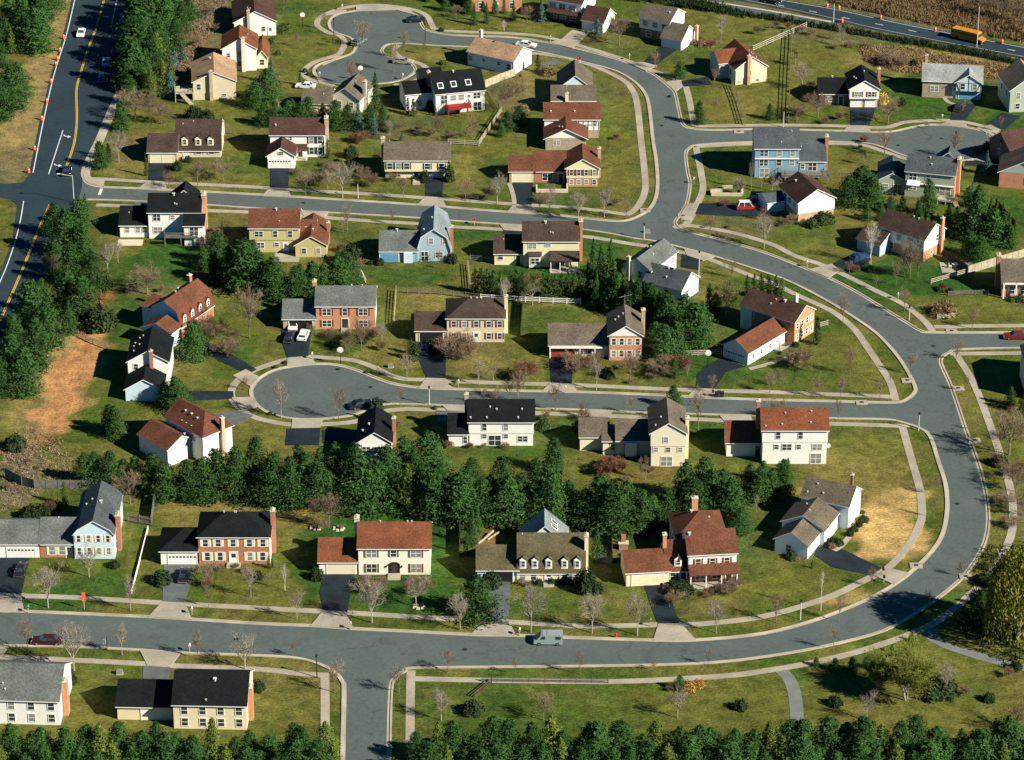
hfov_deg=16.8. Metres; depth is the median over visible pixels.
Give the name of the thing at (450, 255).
evergreen shrub
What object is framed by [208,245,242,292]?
pine tree
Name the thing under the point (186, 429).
house
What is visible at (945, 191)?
window
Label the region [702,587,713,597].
bare shrub
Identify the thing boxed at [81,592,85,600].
signpost
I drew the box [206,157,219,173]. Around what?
bare tree
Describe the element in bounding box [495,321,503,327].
window
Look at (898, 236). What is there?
window
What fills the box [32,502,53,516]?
evergreen shrub
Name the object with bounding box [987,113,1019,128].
driveway
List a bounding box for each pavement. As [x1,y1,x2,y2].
[0,655,324,676]
[21,428,925,627]
[81,92,121,179]
[92,177,624,215]
[96,204,898,400]
[228,355,909,427]
[301,4,998,133]
[320,673,329,740]
[391,45,428,85]
[405,355,1016,683]
[405,670,415,757]
[532,52,648,215]
[672,224,935,330]
[681,147,705,226]
[696,142,906,159]
[934,324,1023,327]
[950,351,1020,355]
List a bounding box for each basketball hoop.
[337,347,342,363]
[705,350,710,366]
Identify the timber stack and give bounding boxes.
[477,530,498,543]
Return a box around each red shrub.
[42,500,57,508]
[336,244,345,250]
[348,131,371,142]
[348,132,357,140]
[443,440,454,446]
[508,359,541,378]
[591,460,608,473]
[599,454,626,471]
[612,133,620,138]
[616,460,629,471]
[664,353,691,373]
[706,40,715,46]
[852,265,858,270]
[859,135,867,141]
[1012,461,1023,470]
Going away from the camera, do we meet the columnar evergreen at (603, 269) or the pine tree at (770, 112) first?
the columnar evergreen at (603, 269)
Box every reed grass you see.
[829,0,1023,42]
[857,44,1007,78]
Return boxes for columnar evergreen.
[143,155,147,175]
[266,556,269,567]
[323,139,331,158]
[405,98,409,113]
[405,337,413,354]
[409,98,417,116]
[409,341,420,360]
[445,161,452,181]
[470,267,479,294]
[476,266,485,294]
[480,268,492,295]
[488,269,498,297]
[495,271,505,296]
[505,270,517,297]
[510,268,521,297]
[517,271,529,297]
[534,54,540,71]
[539,273,547,298]
[545,272,554,300]
[550,273,560,299]
[557,272,567,299]
[564,272,572,299]
[569,271,579,300]
[577,270,586,298]
[593,253,610,298]
[607,260,617,285]
[615,267,628,306]
[626,275,639,307]
[639,280,647,317]
[647,285,657,319]
[705,283,713,310]
[744,275,750,293]
[751,274,757,288]
[757,273,763,291]
[764,274,771,293]
[770,275,779,296]
[778,278,785,297]
[812,317,821,344]
[1013,220,1017,233]
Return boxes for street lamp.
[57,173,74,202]
[315,654,317,677]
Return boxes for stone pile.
[310,524,320,530]
[333,525,344,531]
[413,603,425,609]
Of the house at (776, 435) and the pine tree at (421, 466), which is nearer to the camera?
the pine tree at (421, 466)
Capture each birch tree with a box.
[819,568,823,610]
[864,222,881,263]
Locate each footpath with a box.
[507,183,516,202]
[748,354,794,369]
[776,670,803,720]
[832,536,851,550]
[924,629,1023,670]
[942,98,954,104]
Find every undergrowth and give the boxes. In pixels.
[0,425,75,510]
[79,270,106,334]
[173,0,227,81]
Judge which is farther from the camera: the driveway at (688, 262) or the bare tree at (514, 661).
the driveway at (688, 262)
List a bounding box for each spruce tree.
[161,68,177,98]
[167,46,180,74]
[178,43,187,61]
[268,57,276,83]
[350,103,364,132]
[368,112,379,136]
[535,0,548,22]
[591,14,601,35]
[979,151,992,176]
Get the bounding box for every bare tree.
[15,616,33,652]
[30,562,62,607]
[43,254,61,276]
[51,620,93,670]
[76,543,98,576]
[96,240,115,271]
[109,241,122,262]
[110,130,127,161]
[111,465,144,503]
[112,86,151,119]
[112,622,127,654]
[122,572,136,610]
[124,258,164,293]
[129,88,166,122]
[147,105,175,123]
[163,171,175,188]
[187,158,205,186]
[190,627,201,658]
[198,562,216,584]
[204,586,211,606]
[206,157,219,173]
[209,156,237,180]
[227,284,263,338]
[229,631,256,668]
[241,563,257,594]
[270,379,290,417]
[278,0,288,10]
[279,563,288,587]
[288,642,295,651]
[290,590,304,612]
[297,168,312,194]
[305,496,319,524]
[316,492,342,527]
[320,169,332,188]
[324,659,345,692]
[327,159,360,197]
[331,386,345,419]
[338,204,351,230]
[338,217,345,232]
[341,336,359,349]
[343,57,355,77]
[346,314,375,350]
[348,61,355,76]
[348,576,390,622]
[354,20,370,46]
[374,322,387,335]
[384,117,394,140]
[386,665,406,692]
[388,41,399,71]
[395,385,405,400]
[397,175,409,200]
[398,351,415,372]
[400,30,409,51]
[403,571,431,606]
[429,113,449,138]
[431,689,452,720]
[435,250,441,264]
[438,650,455,665]
[446,592,470,629]
[450,4,464,12]
[457,176,473,200]
[461,125,473,144]
[467,115,478,137]
[472,354,484,378]
[479,387,488,398]
[488,173,506,203]
[488,386,501,398]
[489,85,497,99]
[489,363,496,374]
[494,86,514,113]
[495,73,529,110]
[498,277,512,297]
[502,378,516,398]
[510,369,529,398]
[511,581,549,631]
[512,655,516,667]
[519,4,532,18]
[532,690,557,720]
[535,193,545,210]
[542,189,557,212]
[547,183,555,194]
[547,382,563,410]
[569,191,591,220]
[574,650,583,674]
[578,593,607,632]
[589,356,603,389]
[598,187,613,216]
[604,13,633,44]
[618,346,638,377]
[619,198,630,218]
[622,590,653,635]
[626,394,632,405]
[638,458,643,478]
[641,456,648,479]
[651,49,660,68]
[663,595,675,606]
[666,682,689,717]
[687,380,708,429]
[705,215,717,235]
[705,646,711,660]
[707,600,726,632]
[708,373,716,387]
[711,66,719,85]
[712,94,718,117]
[716,13,729,42]
[727,258,737,277]
[731,175,742,192]
[736,179,742,192]
[748,157,753,189]
[754,213,773,248]
[761,206,769,215]
[763,369,774,392]
[766,397,777,406]
[767,592,783,622]
[769,168,775,187]
[775,368,784,381]
[776,398,787,406]
[790,60,811,88]
[790,101,808,120]
[801,91,831,117]
[814,376,822,391]
[830,626,837,645]
[834,595,844,612]
[835,398,841,415]
[836,24,843,40]
[837,288,851,324]
[838,375,846,399]
[845,260,853,269]
[845,348,856,367]
[857,689,878,716]
[868,567,876,581]
[874,94,899,123]
[875,126,892,155]
[876,374,884,391]
[892,261,901,285]
[897,235,922,278]
[897,254,913,276]
[898,285,908,312]
[906,352,917,373]
[912,251,929,276]
[922,588,932,608]
[931,495,937,515]
[933,472,940,490]
[936,658,957,690]
[948,131,963,148]
[950,338,964,357]
[957,559,965,572]
[961,0,976,8]
[963,375,970,391]
[966,309,978,326]
[979,0,995,15]
[985,405,1023,454]
[988,449,1003,457]
[990,0,1013,17]
[994,457,1017,479]
[1000,461,1023,491]
[1000,698,1023,720]
[1008,0,1023,20]
[1010,492,1023,515]
[1011,416,1023,440]
[1018,14,1023,27]
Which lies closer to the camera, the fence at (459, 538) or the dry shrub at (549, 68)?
the fence at (459, 538)
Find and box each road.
[0,0,128,365]
[0,10,1023,759]
[674,0,837,24]
[736,0,1023,58]
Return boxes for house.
[0,480,122,558]
[0,660,71,724]
[115,668,253,729]
[118,180,211,251]
[123,326,174,400]
[136,397,233,464]
[140,273,214,347]
[146,119,224,162]
[158,507,275,568]
[174,52,236,104]
[221,24,268,71]
[231,0,276,35]
[248,208,330,261]
[265,115,328,167]
[282,278,377,332]
[301,73,372,113]
[317,514,432,579]
[356,406,395,463]
[379,205,453,262]
[381,136,450,184]
[398,66,485,118]
[414,294,507,341]
[447,392,534,445]
[466,28,532,73]
[471,0,521,10]
[476,508,588,586]
[493,218,582,272]
[508,143,600,192]
[543,102,600,149]
[545,0,615,32]
[547,294,645,359]
[550,59,596,101]
[578,397,689,465]
[619,495,738,588]
[621,238,700,303]
[638,2,698,50]
[709,39,768,84]
[721,288,816,364]
[723,398,830,463]
[751,127,828,185]
[756,171,836,220]
[773,472,862,558]
[816,64,880,106]
[855,208,946,260]
[877,145,963,206]
[922,53,983,99]
[988,127,1023,158]
[994,252,1023,298]
[997,58,1023,111]
[997,147,1023,188]
[1019,344,1023,387]
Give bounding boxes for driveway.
[0,558,28,593]
[134,201,146,204]
[143,666,169,678]
[148,163,171,181]
[162,564,194,602]
[184,391,233,400]
[202,341,256,371]
[214,410,252,425]
[270,168,288,187]
[281,328,311,357]
[285,428,320,444]
[301,211,327,218]
[320,574,353,611]
[322,429,356,440]
[417,341,445,377]
[425,178,443,196]
[436,410,464,421]
[483,582,509,619]
[503,229,521,233]
[513,182,532,204]
[540,59,561,65]
[549,357,572,382]
[561,29,589,43]
[644,47,675,64]
[644,585,678,622]
[681,77,711,86]
[681,254,698,269]
[695,203,771,216]
[696,358,744,388]
[814,547,880,574]
[833,253,872,271]
[850,107,875,125]
[950,102,976,120]
[965,161,999,166]
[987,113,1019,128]
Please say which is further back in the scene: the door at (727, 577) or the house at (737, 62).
the house at (737, 62)
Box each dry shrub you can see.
[515,103,528,111]
[539,63,556,77]
[689,39,697,45]
[694,37,713,47]
[827,543,835,548]
[929,298,958,318]
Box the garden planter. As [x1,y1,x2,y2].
[710,185,743,195]
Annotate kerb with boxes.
[0,199,949,641]
[5,644,346,759]
[82,10,1010,333]
[386,347,1019,759]
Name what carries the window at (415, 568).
in the house at (394, 550)
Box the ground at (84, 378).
[0,0,1023,759]
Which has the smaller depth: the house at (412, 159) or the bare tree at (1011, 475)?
the bare tree at (1011, 475)
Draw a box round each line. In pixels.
[0,201,23,281]
[0,205,48,318]
[0,215,45,321]
[33,0,74,172]
[48,130,62,173]
[66,1,102,164]
[67,0,104,165]
[700,0,830,21]
[748,0,1023,56]
[782,0,1023,47]
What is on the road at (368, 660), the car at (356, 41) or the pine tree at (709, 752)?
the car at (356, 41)
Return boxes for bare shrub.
[2,482,11,488]
[7,464,14,470]
[125,284,135,292]
[173,77,184,84]
[184,67,190,74]
[190,35,200,46]
[192,564,200,572]
[197,315,232,337]
[198,4,213,15]
[198,229,224,248]
[198,574,213,585]
[200,328,215,338]
[206,332,242,355]
[210,24,220,29]
[213,223,232,237]
[216,563,224,569]
[231,329,240,335]
[236,227,245,235]
[303,514,313,522]
[306,323,314,331]
[308,170,331,184]
[315,517,328,528]
[322,160,343,173]
[322,327,338,338]
[340,329,352,338]
[355,166,371,177]
[357,576,383,592]
[360,173,381,186]
[366,330,375,339]
[369,325,383,336]
[375,340,387,349]
[375,576,388,582]
[385,172,400,180]
[399,580,417,593]
[407,574,418,583]
[417,578,436,589]
[427,128,435,134]
[431,333,462,355]
[435,326,484,359]
[446,130,459,137]
[451,336,478,357]
[479,185,496,199]
[499,442,509,448]
[536,190,549,202]
[539,411,549,417]
[563,349,592,371]
[575,352,598,369]
[577,408,590,416]
[587,352,600,361]
[610,198,618,203]
[617,361,626,368]
[621,474,629,479]
[645,353,675,380]
[656,354,672,364]
[664,589,685,604]
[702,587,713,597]
[714,585,727,592]
[717,198,729,204]
[719,579,741,593]
[728,574,744,585]
[751,25,763,33]
[764,23,772,29]
[772,20,780,27]
[778,217,790,224]
[782,346,816,369]
[784,351,799,362]
[786,214,798,222]
[794,24,805,32]
[806,27,815,33]
[806,80,815,87]
[819,115,829,122]
[845,40,855,46]
[876,53,894,63]
[877,47,909,64]
[890,54,907,64]
[958,685,971,695]
[993,488,1016,505]
[1000,514,1021,526]
[1002,666,1014,676]
[1005,464,1020,474]
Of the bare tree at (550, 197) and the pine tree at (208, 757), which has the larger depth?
the bare tree at (550, 197)
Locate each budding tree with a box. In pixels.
[522,269,542,304]
[715,279,746,317]
[793,49,799,65]
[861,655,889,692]
[862,148,868,159]
[862,629,938,700]
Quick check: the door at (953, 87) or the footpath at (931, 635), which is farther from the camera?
the door at (953, 87)
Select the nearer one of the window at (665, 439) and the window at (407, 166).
the window at (665, 439)
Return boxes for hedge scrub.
[624,0,745,18]
[670,0,1023,63]
[954,542,1023,666]
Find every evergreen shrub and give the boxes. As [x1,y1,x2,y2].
[4,432,26,452]
[16,513,37,517]
[17,503,43,517]
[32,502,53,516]
[47,505,62,515]
[71,674,77,685]
[81,303,118,334]
[96,276,113,290]
[107,559,120,569]
[149,569,172,588]
[171,159,182,170]
[183,105,201,118]
[184,155,191,162]
[200,108,214,118]
[253,570,263,580]
[253,679,266,693]
[308,567,323,581]
[327,338,339,348]
[343,144,358,159]
[343,242,365,267]
[352,273,362,284]
[370,397,383,409]
[374,257,383,265]
[418,170,430,183]
[419,338,438,353]
[425,100,432,110]
[445,164,455,182]
[446,252,457,264]
[459,698,484,717]
[481,570,501,590]
[534,578,543,586]
[547,577,554,583]
[555,578,560,585]
[561,578,567,585]
[567,578,573,585]
[571,417,577,432]
[573,567,596,594]
[587,581,604,595]
[599,366,611,378]
[603,370,615,379]
[664,578,696,599]
[709,586,717,594]
[733,698,748,712]
[785,550,797,559]
[792,341,798,347]
[827,536,838,544]
[827,694,843,708]
[834,538,844,546]
[844,530,853,536]
[849,525,858,531]
[854,520,863,527]
[857,514,868,523]
[866,264,875,272]
[897,97,905,106]
[909,59,918,66]
[915,673,957,702]
[916,683,943,703]
[974,571,990,586]
[975,587,998,602]
[975,611,1016,639]
[981,691,995,703]
[982,140,989,151]
[988,453,1008,468]
[1010,660,1022,672]
[1014,386,1022,395]
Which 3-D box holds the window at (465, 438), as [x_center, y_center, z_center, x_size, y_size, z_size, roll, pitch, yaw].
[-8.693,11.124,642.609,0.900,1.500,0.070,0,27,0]
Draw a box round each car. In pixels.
[13,562,28,577]
[31,634,62,645]
[62,165,71,175]
[76,28,85,36]
[97,73,106,81]
[102,58,110,66]
[177,567,190,582]
[283,330,296,342]
[288,323,297,330]
[295,81,316,88]
[297,329,309,340]
[347,398,371,409]
[351,37,367,45]
[393,56,413,64]
[406,15,425,22]
[419,342,428,354]
[515,40,536,48]
[745,195,758,202]
[762,0,781,4]
[848,252,869,262]
[953,102,965,111]
[1003,330,1023,339]
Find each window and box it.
[7,702,14,709]
[8,713,15,721]
[27,702,34,710]
[28,713,35,721]
[46,546,56,554]
[47,703,54,710]
[48,714,55,722]
[57,546,67,554]
[74,535,82,542]
[75,547,83,554]
[84,535,92,542]
[85,547,93,554]
[94,535,101,542]
[95,547,102,554]
[104,535,111,542]
[104,547,112,554]
[124,227,129,232]
[133,364,138,369]
[135,227,140,232]
[142,227,146,232]
[152,214,160,220]
[153,227,162,233]
[180,706,187,714]
[181,718,188,725]
[189,227,198,235]
[195,237,203,245]
[196,84,200,89]
[198,707,205,714]
[199,718,206,726]
[200,539,210,546]
[202,552,212,560]
[212,539,223,546]
[214,552,225,560]
[217,707,223,714]
[217,718,224,726]
[227,539,238,546]
[235,707,242,715]
[235,719,242,726]
[244,539,254,546]
[244,552,255,560]
[254,231,262,236]
[257,242,264,247]
[257,539,268,546]
[257,552,267,560]
[259,59,264,64]
[272,231,277,237]
[287,231,292,237]
[301,248,306,253]
[307,137,314,143]
[307,147,315,154]
[315,248,320,253]
[316,137,323,143]
[316,147,323,154]
[320,308,332,315]
[320,320,333,326]
[340,308,349,315]
[356,308,369,315]
[357,320,369,326]
[362,446,370,453]
[364,550,378,557]
[364,564,378,572]
[373,446,380,453]
[385,163,393,169]
[388,550,398,556]
[394,163,402,169]
[403,163,410,169]
[408,550,422,557]
[408,564,422,572]
[421,251,427,260]
[423,163,431,169]
[428,238,433,244]
[437,163,445,169]
[441,95,447,103]
[442,238,446,244]
[449,321,457,327]
[450,95,456,100]
[458,94,464,100]
[460,321,467,327]
[463,436,467,443]
[468,55,472,61]
[472,321,480,327]
[473,92,480,98]
[473,101,481,110]
[478,3,482,8]
[482,424,486,430]
[484,321,492,327]
[485,333,492,338]
[488,435,500,445]
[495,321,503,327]
[495,333,503,338]
[497,255,502,259]
[503,424,507,430]
[506,63,510,69]
[517,436,527,441]
[517,575,527,579]
[528,243,536,248]
[528,575,538,579]
[542,173,552,180]
[550,2,555,7]
[553,140,559,144]
[555,262,564,265]
[559,3,564,9]
[559,575,569,579]
[568,169,574,175]
[569,5,574,11]
[569,179,573,184]
[575,169,581,175]
[576,179,580,184]
[579,349,591,354]
[583,169,589,175]
[591,169,597,175]
[610,338,616,344]
[610,350,616,356]
[610,444,614,450]
[618,338,624,344]
[618,350,624,356]
[626,338,632,344]
[634,338,640,344]
[638,271,642,278]
[642,20,647,25]
[646,30,650,36]
[652,22,657,27]
[660,456,672,465]
[663,437,667,442]
[665,447,670,451]
[669,573,677,579]
[677,447,682,451]
[693,558,702,564]
[695,576,704,579]
[708,558,717,563]
[712,575,720,578]
[722,557,731,562]
[759,160,767,165]
[759,168,768,177]
[760,150,768,155]
[774,444,778,449]
[775,432,780,438]
[776,150,781,155]
[776,159,781,165]
[782,444,791,450]
[785,544,791,551]
[789,159,794,165]
[790,150,794,155]
[796,444,800,449]
[798,432,802,438]
[808,163,816,170]
[812,444,821,450]
[825,96,831,101]
[853,91,862,96]
[866,91,876,96]
[893,184,901,193]
[896,233,900,240]
[908,173,916,180]
[908,185,915,190]
[930,86,938,91]
[939,187,950,196]
[960,83,964,89]
[1007,287,1015,293]
[1015,92,1020,99]
[1015,103,1019,108]
[1019,287,1023,293]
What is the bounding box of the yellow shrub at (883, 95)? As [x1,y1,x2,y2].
[878,92,888,104]
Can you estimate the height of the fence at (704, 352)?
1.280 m
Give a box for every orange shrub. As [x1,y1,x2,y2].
[681,679,696,692]
[693,678,705,689]
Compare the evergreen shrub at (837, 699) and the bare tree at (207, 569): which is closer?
the evergreen shrub at (837, 699)
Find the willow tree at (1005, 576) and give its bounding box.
[981,546,1023,651]
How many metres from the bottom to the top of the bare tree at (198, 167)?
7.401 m
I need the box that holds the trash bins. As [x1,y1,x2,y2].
[714,391,723,396]
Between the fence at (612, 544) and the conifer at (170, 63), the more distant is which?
the conifer at (170, 63)
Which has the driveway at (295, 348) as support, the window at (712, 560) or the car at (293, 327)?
the car at (293, 327)
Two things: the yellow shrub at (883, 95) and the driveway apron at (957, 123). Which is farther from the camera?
the yellow shrub at (883, 95)
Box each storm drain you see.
[640,208,649,211]
[678,214,687,217]
[734,130,743,132]
[856,400,867,404]
[901,378,913,382]
[909,562,922,567]
[946,328,957,332]
[952,386,964,390]
[959,573,972,579]
[968,438,980,442]
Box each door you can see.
[6,547,35,557]
[65,546,72,557]
[140,708,171,720]
[150,154,162,162]
[161,154,173,162]
[167,554,197,563]
[229,551,237,561]
[268,26,272,35]
[268,159,290,167]
[282,242,288,251]
[288,320,312,328]
[297,152,302,156]
[326,564,354,573]
[341,318,348,327]
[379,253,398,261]
[419,332,443,341]
[425,172,437,177]
[473,332,479,341]
[485,572,513,581]
[511,173,531,182]
[515,255,520,264]
[544,575,552,580]
[551,349,573,356]
[558,173,563,182]
[583,21,592,30]
[593,23,602,32]
[631,573,663,585]
[662,39,671,47]
[671,41,680,50]
[680,572,686,579]
[724,348,744,363]
[725,575,732,580]
[754,445,760,456]
[808,535,819,557]
[810,453,821,463]
[838,96,843,104]
[850,99,861,106]
[865,99,876,106]
[952,86,955,94]
[958,92,977,99]
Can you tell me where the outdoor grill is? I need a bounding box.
[618,534,628,549]
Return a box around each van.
[533,630,562,645]
[736,200,758,210]
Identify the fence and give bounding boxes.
[4,467,111,489]
[78,331,106,347]
[127,513,151,524]
[131,526,148,592]
[150,491,155,525]
[203,1,231,11]
[393,291,396,326]
[396,287,476,297]
[448,106,501,144]
[459,521,459,556]
[464,193,477,198]
[470,255,492,261]
[474,677,491,697]
[480,294,580,304]
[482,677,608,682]
[485,68,515,86]
[488,87,500,108]
[520,297,523,336]
[597,555,612,562]
[611,525,612,555]
[686,349,721,354]
[731,81,745,124]
[753,22,806,49]
[788,25,792,122]
[931,269,965,282]
[937,313,954,319]
[943,248,967,273]
[948,289,988,295]
[968,249,1023,273]
[995,198,1016,229]
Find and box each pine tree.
[0,0,19,25]
[0,16,15,50]
[0,43,14,77]
[0,65,33,113]
[0,75,25,121]
[0,313,31,354]
[0,330,32,382]
[0,356,17,399]
[0,722,27,759]
[1,279,61,334]
[4,344,50,399]
[6,61,37,98]
[8,0,33,32]
[10,12,31,51]
[12,7,63,56]
[14,729,44,758]
[15,751,35,759]
[17,315,56,377]
[18,726,57,759]
[19,299,72,350]
[25,0,56,34]
[28,0,62,21]
[29,743,56,759]
[30,277,58,310]
[39,211,55,236]
[40,202,71,237]
[41,208,91,260]
[42,241,65,274]
[46,0,71,11]
[46,267,83,316]
[50,751,72,759]
[51,726,81,759]
[55,239,90,285]
[56,274,105,323]
[56,302,83,336]
[65,452,99,487]
[68,196,98,229]
[71,747,89,759]
[73,222,97,261]
[73,250,114,292]
[73,723,106,758]
[81,451,105,482]
[83,750,108,759]
[86,141,112,170]
[88,449,127,491]
[96,404,122,434]
[100,405,128,442]
[104,15,166,70]
[104,720,133,752]
[105,38,155,88]
[105,143,113,161]
[107,103,133,132]
[109,0,182,38]
[112,60,136,91]
[112,458,135,490]
[116,0,161,32]
[116,6,143,44]
[116,15,163,57]
[116,74,140,105]
[116,742,148,759]
[118,42,156,81]
[119,0,131,13]
[122,729,156,758]
[123,455,148,492]
[127,452,171,501]
[127,741,168,759]
[131,64,156,97]
[138,731,192,759]
[141,10,160,36]
[142,34,170,76]
[143,462,183,505]
[146,720,169,755]
[147,15,177,60]
[153,380,170,406]
[156,0,180,37]
[156,376,191,413]
[163,731,186,755]
[166,18,189,51]
[169,458,204,504]
[171,0,186,13]
[172,381,195,402]
[172,738,205,759]
[173,1,193,33]
[173,320,211,363]
[179,734,213,759]
[181,0,200,21]
[181,457,221,506]
[192,319,207,345]
[193,245,210,271]
[194,447,242,503]
[201,753,215,759]
[202,230,235,269]
[203,252,223,284]
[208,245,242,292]
[213,446,252,508]
[217,736,247,759]
[223,237,269,294]
[232,744,259,759]
[235,729,259,754]
[238,435,269,479]
[239,465,275,503]
[240,80,271,110]
[240,455,301,512]
[243,248,272,295]
[247,239,265,268]
[251,68,287,104]
[252,255,291,303]
[253,749,267,759]
[254,104,269,127]
[257,734,283,759]
[258,451,286,487]
[260,270,293,304]
[263,100,281,127]
[268,456,309,511]
[268,750,286,759]
[277,99,297,116]
[280,722,308,754]
[281,265,312,298]
[281,724,312,758]
[281,737,310,759]
[284,443,310,477]
[288,451,314,485]
[289,98,295,112]
[290,260,328,298]
[290,462,314,503]
[291,101,309,116]
[291,264,312,298]
[293,96,322,116]
[295,460,346,512]
[299,737,337,759]
[304,468,345,513]
[308,263,335,296]
[309,446,331,479]
[313,103,329,119]
[318,256,366,284]
[320,441,344,483]
[324,455,395,520]
[325,98,348,132]
[330,249,362,284]
[332,463,359,509]
[337,104,358,129]
[337,441,371,493]
[359,458,396,511]
[360,106,383,130]
[369,444,407,493]
[374,469,416,516]
[377,105,387,127]
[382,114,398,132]
[392,435,415,478]
[395,461,438,514]
[398,731,425,759]
[401,446,422,483]
[402,430,459,474]
[403,738,454,759]
[407,467,453,523]
[429,468,494,531]
[430,472,454,514]
[431,720,471,759]
[433,458,451,480]
[438,0,451,10]
[444,574,514,628]
[450,468,481,517]
[452,749,473,759]
[459,732,486,756]
[460,457,486,485]
[462,0,475,14]
[462,478,501,524]
[470,747,494,759]
[471,589,491,614]
[472,715,512,752]
[476,738,517,759]
[479,474,529,532]
[482,455,517,488]
[486,471,504,519]
[494,121,506,137]
[494,717,524,758]
[496,111,517,132]
[510,745,530,759]
[511,105,529,127]
[511,472,533,518]
[511,721,546,759]
[514,482,551,521]
[524,458,547,491]
[528,742,556,759]
[532,462,574,512]
[533,472,570,526]
[541,435,568,473]
[550,730,575,759]
[556,479,580,520]
[564,745,596,759]
[566,487,601,530]
[571,473,632,534]
[572,721,605,749]
[574,721,623,759]
[581,478,643,541]
[582,738,606,759]
[597,273,615,310]
[599,272,626,311]
[602,746,623,759]
[605,480,649,535]
[606,718,641,759]
[613,288,638,309]
[621,746,639,759]
[627,489,665,534]
[628,280,642,311]
[633,739,664,759]
[634,733,651,759]
[640,282,658,324]
[641,323,685,364]
[641,493,667,531]
[645,321,663,346]
[647,290,669,326]
[647,292,685,333]
[651,487,681,526]
[658,726,688,759]
[664,384,684,405]
[668,321,692,358]
[668,359,680,378]
[669,293,693,330]
[670,461,695,503]
[671,302,724,353]
[671,675,686,692]
[672,60,689,80]
[672,476,715,511]
[672,734,707,759]
[677,724,718,759]
[684,456,716,498]
[689,300,717,333]
[690,100,708,125]
[694,468,731,517]
[697,726,722,752]
[700,747,721,759]
[709,292,724,314]
[709,468,745,507]
[711,734,748,759]
[714,477,754,526]
[715,728,744,759]
[727,507,755,536]
[736,463,762,497]
[736,739,765,759]
[738,466,779,505]
[742,728,770,759]
[756,750,772,759]
[759,460,769,474]
[760,468,784,501]
[762,103,777,121]
[764,717,812,759]
[772,471,798,502]
[774,458,798,483]
[778,731,824,759]
[789,717,817,753]
[803,744,833,759]
[808,715,848,758]
[811,657,820,667]
[823,721,854,758]
[827,750,844,759]
[828,715,893,759]
[829,657,840,671]
[833,165,896,210]
[833,175,864,207]
[840,737,873,759]
[843,656,860,674]
[857,176,885,210]
[858,204,875,221]
[861,656,869,668]
[867,750,884,759]
[874,202,884,221]
[880,718,914,759]
[884,196,898,210]
[886,713,933,755]
[897,196,908,211]
[900,737,947,759]
[902,747,927,759]
[912,200,923,218]
[914,178,941,217]
[918,726,957,752]
[933,738,970,759]
[945,204,953,221]
[946,212,972,239]
[951,206,961,223]
[952,728,967,759]
[952,738,981,759]
[955,187,994,242]
[955,231,979,257]
[959,186,974,207]
[964,235,993,263]
[964,730,981,740]
[966,726,999,759]
[973,590,986,608]
[977,208,1016,249]
[988,211,1018,246]
[989,713,1023,759]
[1000,386,1018,407]
[1001,224,1020,248]
[1013,388,1023,414]
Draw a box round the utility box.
[116,669,123,674]
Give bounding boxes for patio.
[939,262,975,272]
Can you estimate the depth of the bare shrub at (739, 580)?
596.74 m
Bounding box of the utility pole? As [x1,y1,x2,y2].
[976,7,979,46]
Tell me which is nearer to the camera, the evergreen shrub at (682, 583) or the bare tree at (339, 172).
the evergreen shrub at (682, 583)
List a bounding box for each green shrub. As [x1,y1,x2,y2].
[267,36,275,43]
[274,50,281,55]
[276,23,289,33]
[438,60,446,65]
[535,417,550,431]
[804,218,819,229]
[814,210,837,225]
[937,287,946,292]
[1006,296,1016,302]
[1014,295,1023,302]
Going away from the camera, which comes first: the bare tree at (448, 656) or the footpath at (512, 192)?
the bare tree at (448, 656)
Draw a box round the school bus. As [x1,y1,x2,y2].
[950,25,985,44]
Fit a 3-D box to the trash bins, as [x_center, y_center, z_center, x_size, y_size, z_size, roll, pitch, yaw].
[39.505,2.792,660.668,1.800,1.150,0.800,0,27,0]
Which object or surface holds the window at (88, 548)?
in the house at (96, 521)
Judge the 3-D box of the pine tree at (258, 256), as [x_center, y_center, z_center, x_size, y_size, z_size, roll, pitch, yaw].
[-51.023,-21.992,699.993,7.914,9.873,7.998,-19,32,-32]
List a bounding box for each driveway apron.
[0,593,23,611]
[0,644,8,657]
[87,179,104,185]
[137,180,167,190]
[139,649,180,665]
[148,601,191,619]
[232,397,259,409]
[233,369,258,385]
[262,188,290,197]
[287,356,315,366]
[291,419,322,427]
[301,210,327,216]
[310,610,353,628]
[317,77,336,86]
[322,55,344,64]
[327,10,346,14]
[356,4,414,14]
[417,196,446,207]
[418,378,452,388]
[441,404,464,411]
[470,619,515,635]
[499,223,521,230]
[506,204,538,214]
[542,383,577,391]
[545,55,568,59]
[549,40,576,48]
[584,409,611,417]
[628,62,656,70]
[653,623,695,640]
[667,79,681,91]
[681,203,698,213]
[681,214,692,220]
[684,248,714,260]
[688,388,719,397]
[719,414,751,419]
[808,264,839,277]
[842,125,870,132]
[874,568,910,584]
[940,120,967,127]
[974,153,995,161]
[977,125,999,132]
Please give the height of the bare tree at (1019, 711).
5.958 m
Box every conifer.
[0,745,9,759]
[6,26,17,52]
[56,493,62,508]
[59,481,73,505]
[83,193,91,214]
[87,722,107,757]
[103,740,123,759]
[143,67,159,101]
[148,32,167,71]
[154,59,168,96]
[166,57,176,82]
[202,717,223,759]
[216,746,236,759]
[314,721,342,756]
[326,739,342,759]
[367,73,383,111]
[395,464,419,515]
[432,721,446,758]
[439,746,453,759]
[462,508,481,546]
[462,531,472,556]
[470,3,479,25]
[474,503,483,533]
[482,3,491,24]
[491,0,499,14]
[500,0,506,13]
[509,0,516,20]
[539,715,569,752]
[542,416,548,432]
[550,737,568,759]
[581,259,594,297]
[584,238,597,278]
[586,245,607,290]
[588,271,602,310]
[588,525,607,563]
[605,239,619,272]
[646,718,670,757]
[656,743,677,759]
[759,720,776,757]
[768,734,796,759]
[873,723,892,759]
[884,741,904,759]
[986,719,1001,754]
[992,739,1010,759]

